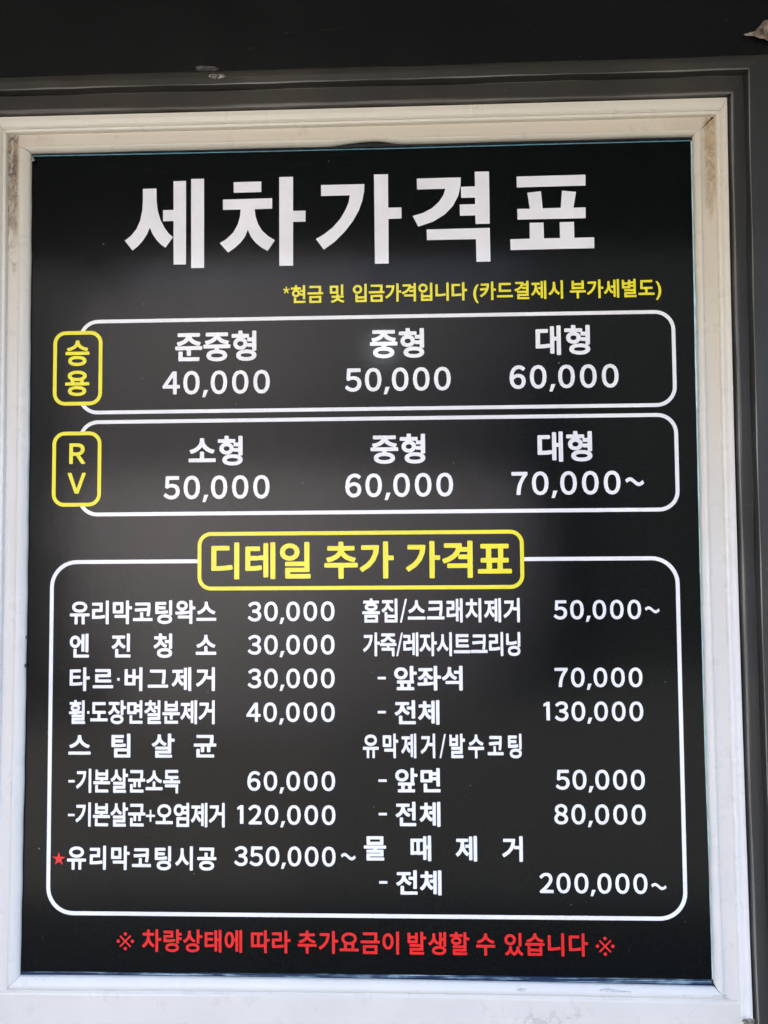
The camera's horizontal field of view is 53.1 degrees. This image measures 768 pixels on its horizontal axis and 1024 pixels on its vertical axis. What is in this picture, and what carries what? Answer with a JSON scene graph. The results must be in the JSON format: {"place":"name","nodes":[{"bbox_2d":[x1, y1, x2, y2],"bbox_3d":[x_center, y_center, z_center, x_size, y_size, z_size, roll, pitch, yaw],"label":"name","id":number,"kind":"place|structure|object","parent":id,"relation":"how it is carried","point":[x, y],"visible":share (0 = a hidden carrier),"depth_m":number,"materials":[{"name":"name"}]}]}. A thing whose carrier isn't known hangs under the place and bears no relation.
{"place":"outdoors","nodes":[
{"label":"outdoors","id":0,"kind":"place"},
{"label":"ground","id":1,"kind":"structure","parent":0,"visible":0},
{"bbox_2d":[1,70,747,129],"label":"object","id":2,"kind":"structure","parent":1,"relation":"on","point":[429,84],"depth_m":1.27,"materials":[{"name":"metal"}]},
{"bbox_2d":[746,209,765,886],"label":"dark wall","id":3,"kind":"structure","parent":1,"relation":"on","point":[754,537],"depth_m":1.07,"materials":[{"name":"grey paint"}]},
{"bbox_2d":[0,55,767,1023],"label":"window surround","id":4,"kind":"object","parent":3,"relation":"attached to","point":[740,83],"visible":1,"depth_m":1.00,"materials":[{"name":"grey paint"}]},
{"bbox_2d":[0,97,754,1023],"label":"sign frame","id":5,"kind":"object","parent":4,"relation":"attached to","point":[144,999],"depth_m":1.01,"materials":[{"name":"white plastic"}]},
{"bbox_2d":[21,140,712,985],"bbox_3d":[-0.033,0.057,1.021,0.909,1.109,0.002,-1,-3,2],"label":"price sign","id":6,"kind":"object","parent":5,"relation":"attached to","point":[365,620],"visible":1,"depth_m":1.02,"materials":[{"name":"black plastic"}]},
{"bbox_2d":[0,0,767,76],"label":"lintel panel","id":7,"kind":"structure","parent":4,"relation":"on","point":[60,37],"depth_m":1.03,"materials":[{"name":"black paint"}]}
]}

